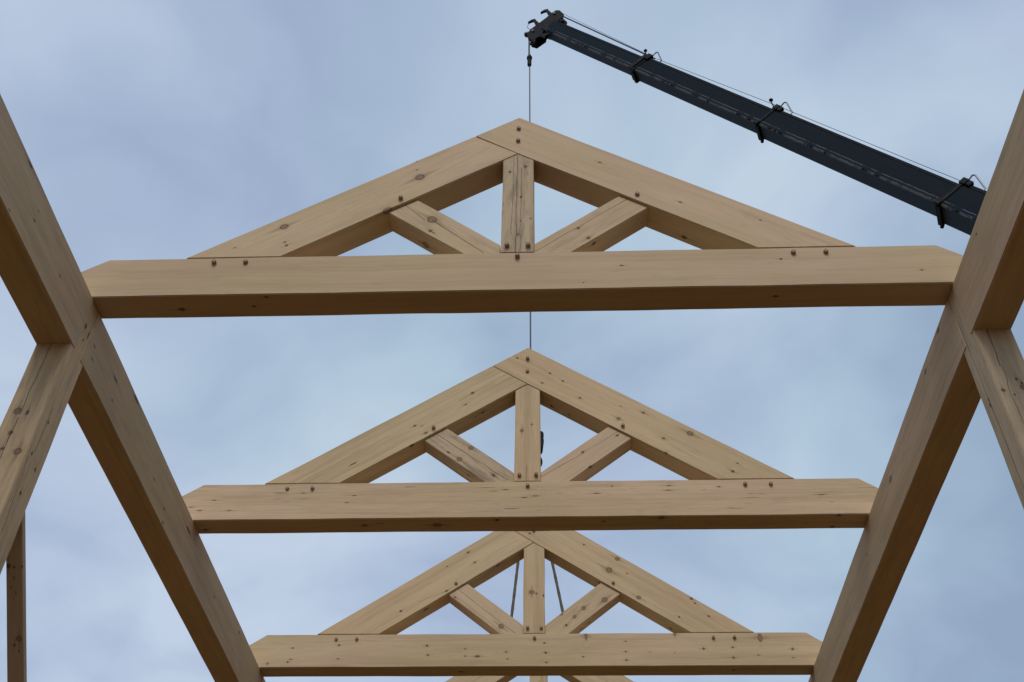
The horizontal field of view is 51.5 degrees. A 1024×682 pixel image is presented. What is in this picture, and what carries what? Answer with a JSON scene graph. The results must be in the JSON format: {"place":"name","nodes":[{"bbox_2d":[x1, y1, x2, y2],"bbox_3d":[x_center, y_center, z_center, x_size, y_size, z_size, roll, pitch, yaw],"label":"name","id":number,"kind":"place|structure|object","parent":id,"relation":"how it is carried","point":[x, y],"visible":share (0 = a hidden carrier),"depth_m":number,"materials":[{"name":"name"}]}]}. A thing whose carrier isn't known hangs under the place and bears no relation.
{"place":"outdoors","nodes":[
{"label":"outdoors","id":0,"kind":"place"},
{"bbox_2d":[0,0,1023,681],"label":"sky","id":1,"kind":"structure","parent":0,"point":[148,129],"materials":[{"name":"blue"}]},
{"bbox_3d":[-2.314,4.787,11.298,0.211,0.390,4.595,-1,-43,2],"label":"wall plate","id":2,"kind":"object","parent":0,"visible":0},
{"bbox_2d":[249,531,821,676],"bbox_3d":[0.214,2.368,10.219,5.404,1.718,0.215,-1,-43,2],"label":"roof truss","id":3,"kind":"object","parent":2,"relation":"on","point":[700,639],"visible":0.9,"depth_m":9.79,"materials":[{"name":"brown wood"}]},
{"bbox_2d":[445,675,633,681],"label":"roof truss","id":4,"kind":"object","parent":2,"relation":"on","point":[622,678],"visible":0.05,"depth_m":11.98,"materials":[{"name":"brown wood"}]},
{"label":"ground","id":5,"kind":"structure","parent":0,"visible":0},
{"bbox_2d":[6,512,26,681],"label":"diagonal brace","id":6,"kind":"object","parent":5,"relation":"on","point":[16,615],"visible":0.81,"depth_m":5.39,"materials":[{"name":"brown wood"}]},
{"bbox_2d":[0,303,97,573],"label":"timber post","id":7,"kind":"object","parent":5,"relation":"on","point":[29,426],"visible":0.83,"depth_m":5.63,"materials":[{"name":"brown wood"}]},
{"bbox_2d":[0,95,92,346],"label":"wall plate","id":8,"kind":"object","parent":7,"relation":"on","point":[43,280],"depth_m":5.64,"materials":[{"name":"brown wood"}]},
{"bbox_2d":[68,313,259,681],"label":"wall plate","id":9,"kind":"object","parent":7,"relation":"on","point":[108,411],"depth_m":7.29,"materials":[{"name":"brown wood"}]},
{"bbox_2d":[81,118,962,318],"bbox_3d":[0.041,-0.864,6.808,5.404,1.719,0.216,-1,-43,2],"label":"roof truss","id":10,"kind":"object","parent":9,"relation":"on","point":[745,257],"visible":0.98,"depth_m":6.35,"materials":[{"name":"brown wood"}]},
{"bbox_2d":[182,348,878,533],"bbox_3d":[0.126,0.735,8.496,5.404,1.719,0.217,-1,-43,2],"label":"roof truss","id":11,"kind":"object","parent":9,"relation":"on","point":[722,487],"visible":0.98,"depth_m":8.06,"materials":[{"name":"brown wood"}]},
{"bbox_2d":[524,9,986,235],"bbox_3d":[8.251,-1.238,11.993,17.758,21.713,2.540,-13,-45,14],"label":"crane","id":12,"kind":"object","parent":5,"relation":"on","point":[950,203],"visible":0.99,"depth_m":16.37,"materials":[{"name":"paint"}]},
{"bbox_2d":[528,40,530,348],"bbox_3d":[0.300,-2.427,18.014,0.081,10.200,0.034,-1,-43,2],"label":"hoist cable","id":13,"kind":"object","parent":12,"relation":"hanging from","point":[529,121],"visible":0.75,"depth_m":20.06,"materials":[{"name":"metal"}]},
{"bbox_2d":[527,54,531,66],"bbox_3d":[0.345,-5.565,20.985,0.103,0.462,0.103,-28,-51,27],"label":"cable weight","id":14,"kind":"object","parent":13,"relation":"attached to","point":[529,59],"visible":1,"depth_m":20.92,"materials":[{"name":"black metal"}]},
{"bbox_2d":[540,431,543,465],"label":"hook block","id":15,"kind":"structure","parent":13,"relation":"hanging from","point":[542,437],"depth_m":14.37,"materials":[{"name":"black metal"}]},
{"bbox_2d":[510,561,519,617],"bbox_3d":[0.089,2.736,13.133,0.274,2.879,0.261,-1,-43,2],"label":"lifting sling","id":16,"kind":"object","parent":15,"relation":"hanging from","point":[514,589],"visible":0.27,"depth_m":12.85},
{"bbox_2d":[551,562,563,612],"bbox_3d":[0.465,2.730,13.119,0.467,2.880,0.260,-1,-43,2],"label":"lifting sling","id":17,"kind":"object","parent":15,"relation":"hanging from","point":[557,587],"visible":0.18,"depth_m":12.86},
{"bbox_2d":[812,669,815,681],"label":"timber post","id":18,"kind":"object","parent":5,"relation":"on","point":[813,676],"visible":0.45,"depth_m":9.51,"materials":[{"name":"brown wood"}]},
{"bbox_2d":[948,288,1023,508],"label":"timber post","id":19,"kind":"object","parent":5,"relation":"on","point":[994,358],"visible":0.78,"depth_m":5.58,"materials":[{"name":"brown wood"}]},
{"bbox_2d":[813,299,980,681],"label":"wall plate","id":20,"kind":"object","parent":19,"relation":"on","point":[943,404],"depth_m":7.11,"materials":[{"name":"brown wood"}]},
{"bbox_3d":[2.413,-1.274,0.602,0.205,6.148,0.196,-1,-43,2],"label":"timber post","id":21,"kind":"object","parent":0,"visible":0},
{"bbox_2d":[952,91,1023,333],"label":"wall plate","id":22,"kind":"object","parent":21,"relation":"attached to","point":[988,286],"depth_m":5.53,"materials":[{"name":"brown wood"}]}
]}

